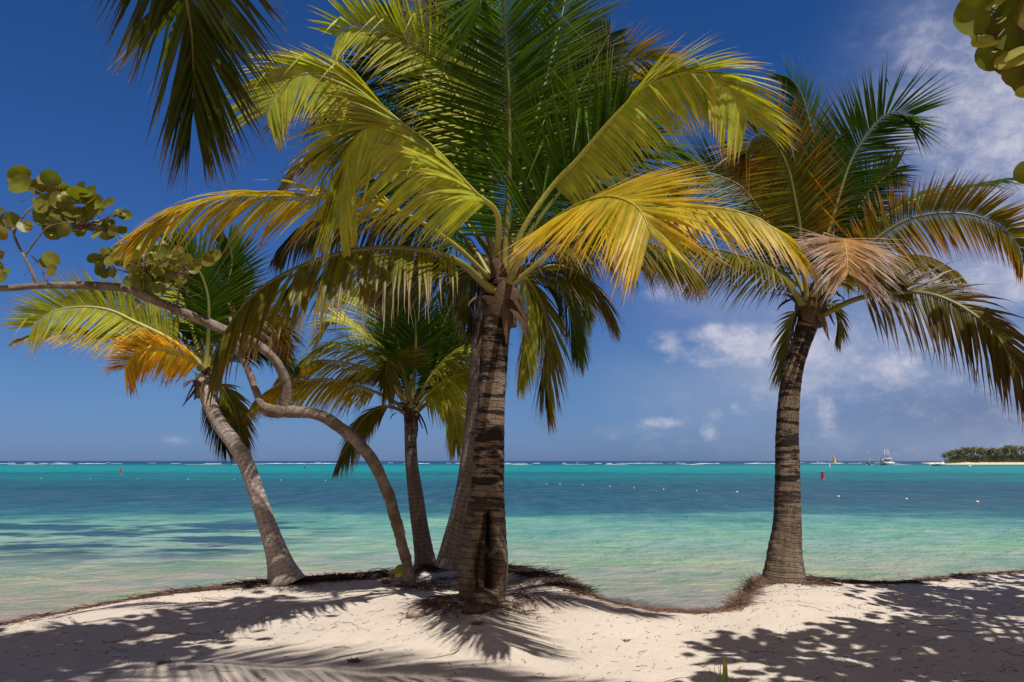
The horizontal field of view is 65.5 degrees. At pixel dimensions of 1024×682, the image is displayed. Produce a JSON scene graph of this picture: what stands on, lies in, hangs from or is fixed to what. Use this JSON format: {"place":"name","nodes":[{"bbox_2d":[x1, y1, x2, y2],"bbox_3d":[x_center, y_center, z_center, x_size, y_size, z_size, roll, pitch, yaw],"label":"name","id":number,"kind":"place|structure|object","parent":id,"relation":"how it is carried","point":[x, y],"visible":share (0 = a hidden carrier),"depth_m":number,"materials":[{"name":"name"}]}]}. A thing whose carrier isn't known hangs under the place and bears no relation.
{"place":"outdoors","nodes":[
{"label":"outdoors","id":0,"kind":"place"},
{"bbox_2d":[469,620,486,625],"bbox_3d":[-0.331,2.636,7.430,0.203,0.047,0.167,0,-9,0],"label":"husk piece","id":1,"kind":"object","parent":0,"point":[476,623],"visible":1,"depth_m":7.41,"materials":[{"name":"brown plant"}]},
{"bbox_2d":[0,461,1023,587],"bbox_3d":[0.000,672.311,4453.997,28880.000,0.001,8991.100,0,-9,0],"label":"sea","id":2,"kind":"structure","parent":0,"point":[71,524],"depth_m":35.03,"materials":[{"name":"liquid"}]},
{"bbox_2d":[0,463,774,464],"bbox_3d":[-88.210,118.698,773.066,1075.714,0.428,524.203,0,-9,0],"label":"surf","id":3,"kind":"structure","parent":2,"relation":"on","point":[349,463],"depth_m":718.95,"materials":[{"name":"liquid"}]},
{"bbox_2d":[879,448,894,464],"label":"fishing boat","id":4,"kind":"object","parent":2,"relation":"on","point":[885,461],"visible":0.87,"depth_m":497.51,"materials":[{"name":"white paint"}]},
{"bbox_2d":[929,462,945,464],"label":"motorboat","id":5,"kind":"object","parent":2,"relation":"on","point":[942,463],"visible":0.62,"depth_m":452.58,"materials":[{"name":"white paint"}]},
{"bbox_2d":[0,569,1023,681],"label":"beach","id":6,"kind":"structure","parent":0,"point":[315,658],"depth_m":7.34,"materials":[{"name":"beige sand"}]},
{"bbox_2d":[0,217,309,585],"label":"coconut palm","id":7,"kind":"object","parent":6,"relation":"on","point":[220,301],"visible":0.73,"depth_m":11.22,"materials":[{"name":"green plant"}]},
{"bbox_2d":[153,659,171,664],"bbox_3d":[-2.839,2.614,6.468,0.145,0.044,0.158,8,-12,-42],"label":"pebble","id":8,"kind":"object","parent":6,"relation":"on","point":[160,662],"visible":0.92,"depth_m":6.45,"materials":[{"name":"beige stone"}]},
{"bbox_2d":[86,0,299,200],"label":"coconut palm","id":9,"kind":"object","parent":6,"relation":"on","point":[202,29],"visible":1,"depth_m":6.41,"materials":[{"name":"green plant"}]},
{"bbox_2d":[0,165,415,582],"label":"sea grape tree","id":10,"kind":"object","parent":6,"relation":"on","point":[60,199],"visible":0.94,"depth_m":8.79,"materials":[{"name":"green plant"}]},
{"bbox_2d":[345,657,364,663],"bbox_3d":[-1.279,2.583,6.421,0.156,0.047,0.182,7,-11,-40],"label":"husk piece","id":11,"kind":"object","parent":6,"relation":"on","point":[354,660],"visible":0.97,"depth_m":6.41,"materials":[{"name":"brown plant"}]},
{"bbox_2d":[244,269,513,564],"bbox_3d":[-1.876,1.009,11.983,3.915,4.796,2.456,0,-9,0],"label":"coconut palm","id":12,"kind":"object","parent":6,"relation":"on","point":[429,353],"visible":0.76,"depth_m":11.85,"materials":[{"name":"green plant"}]},
{"bbox_2d":[379,579,393,583],"bbox_3d":[-1.655,3.182,10.504,0.210,0.086,0.198,0,-9,0],"label":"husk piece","id":13,"kind":"object","parent":6,"relation":"on","point":[385,581],"visible":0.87,"depth_m":10.47,"materials":[{"name":"brown plant"}]},
{"bbox_2d":[394,564,411,582],"bbox_3d":[-1.433,3.101,10.614,0.274,0.246,0.128,3,-9,-22],"label":"sea grape seedling","id":14,"kind":"object","parent":6,"relation":"on","point":[398,571],"visible":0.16,"depth_m":10.60,"materials":[{"name":"green plant"}]},
{"bbox_2d":[406,609,429,617],"bbox_3d":[-0.929,2.713,7.905,0.262,0.107,0.129,0,-9,0],"label":"conch shell","id":15,"kind":"object","parent":6,"relation":"on","point":[412,613],"visible":0.82,"depth_m":7.87},
{"bbox_2d":[432,611,444,615],"bbox_3d":[-0.716,2.701,7.867,0.172,0.047,0.165,0,-9,0],"label":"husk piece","id":16,"kind":"object","parent":6,"relation":"on","point":[439,613],"visible":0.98,"depth_m":7.85,"materials":[{"name":"brown plant"}]},
{"bbox_2d":[431,597,447,603],"bbox_3d":[-0.767,2.747,8.385,0.178,0.099,0.172,0,-9,0],"label":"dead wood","id":17,"kind":"object","parent":6,"relation":"on","point":[438,599],"visible":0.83,"depth_m":8.37,"materials":[{"name":"brown wood"}]},
{"bbox_2d":[106,0,819,603],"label":"coconut palm","id":18,"kind":"object","parent":6,"relation":"on","point":[550,156],"visible":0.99,"depth_m":8.58,"materials":[{"name":"green plant"}]},
{"bbox_2d":[459,602,490,613],"bbox_3d":[-0.352,2.636,7.843,0.294,0.119,0.256,-7,-11,39],"label":"coconut husk","id":19,"kind":"object","parent":6,"relation":"on","point":[473,608],"visible":0.94,"depth_m":7.78,"materials":[{"name":"brown plant"}]},
{"bbox_2d":[272,0,689,571],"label":"coconut palm","id":20,"kind":"object","parent":6,"relation":"on","point":[448,555],"visible":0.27,"depth_m":10.90,"materials":[{"name":"green plant"}]},
{"bbox_2d":[0,571,1022,681],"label":"fallen twigs","id":21,"kind":"object","parent":6,"relation":"on","point":[965,596],"visible":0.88,"depth_m":7.57,"materials":[{"name":"brown wood"}]},
{"bbox_2d":[0,562,1023,624],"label":"root mat","id":22,"kind":"object","parent":6,"relation":"on","point":[750,587],"visible":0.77,"depth_m":10.09,"materials":[{"name":"brown plant"}]},
{"bbox_2d":[234,568,845,627],"bbox_3d":[0.560,3.414,10.133,7.447,0.904,4.525,4,-9,-25],"label":"root fringe","id":23,"kind":"object","parent":6,"relation":"on","point":[429,603],"visible":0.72,"depth_m":8.84,"materials":[{"name":"brown plant"}]},
{"bbox_2d":[701,660,732,681],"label":"palm sprout","id":24,"kind":"object","parent":6,"relation":"on","point":[725,675],"visible":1,"depth_m":5.14,"materials":[{"name":"green plant"}]},
{"bbox_2d":[644,51,1023,581],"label":"coconut palm","id":25,"kind":"object","parent":6,"relation":"on","point":[826,216],"visible":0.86,"depth_m":10.64,"materials":[{"name":"green plant"}]},
{"bbox_2d":[953,0,1023,183],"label":"sea grape tree","id":26,"kind":"object","parent":6,"relation":"on","point":[996,35],"visible":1,"depth_m":5.26,"materials":[{"name":"green plant"}]},
{"bbox_2d":[0,0,1023,460],"label":"sky","id":27,"kind":"structure","parent":0,"point":[684,381],"materials":[{"name":"blue"}]},
{"bbox_2d":[926,462,1023,464],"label":"island shore","id":28,"kind":"structure","parent":0,"point":[992,463],"depth_m":555.31,"materials":[{"name":"beige sand"}]},
{"bbox_2d":[945,451,953,461],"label":"island palm","id":29,"kind":"object","parent":28,"relation":"on","point":[949,454],"visible":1,"depth_m":562.55,"materials":[{"name":"green plant"}]},
{"bbox_2d":[966,446,975,459],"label":"island palm","id":30,"kind":"object","parent":28,"relation":"on","point":[971,450],"visible":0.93,"depth_m":568.35,"materials":[{"name":"green plant"}]},
{"bbox_2d":[973,446,984,457],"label":"island palm","id":31,"kind":"object","parent":28,"relation":"on","point":[979,449],"visible":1,"depth_m":560.10,"materials":[{"name":"green plant"}]},
{"bbox_2d":[943,453,1023,462],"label":"island undergrowth","id":32,"kind":"object","parent":28,"relation":"on","point":[1000,458],"visible":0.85,"depth_m":566.58,"materials":[{"name":"green plant"}]},
{"bbox_2d":[987,447,997,459],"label":"island palm","id":33,"kind":"object","parent":28,"relation":"on","point":[992,450],"visible":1,"depth_m":562.03,"materials":[{"name":"green plant"}]},
{"bbox_2d":[992,450,1002,460],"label":"island palm","id":34,"kind":"object","parent":28,"relation":"on","point":[997,452],"visible":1,"depth_m":560.64,"materials":[{"name":"green plant"}]},
{"bbox_2d":[1003,445,1014,461],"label":"island palm","id":35,"kind":"object","parent":28,"relation":"on","point":[1007,449],"visible":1,"depth_m":560.76,"materials":[{"name":"green plant"}]},
{"bbox_2d":[1011,447,1021,457],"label":"island palm","id":36,"kind":"object","parent":28,"relation":"on","point":[1016,451],"visible":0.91,"depth_m":567.33,"materials":[{"name":"green plant"}]}
]}

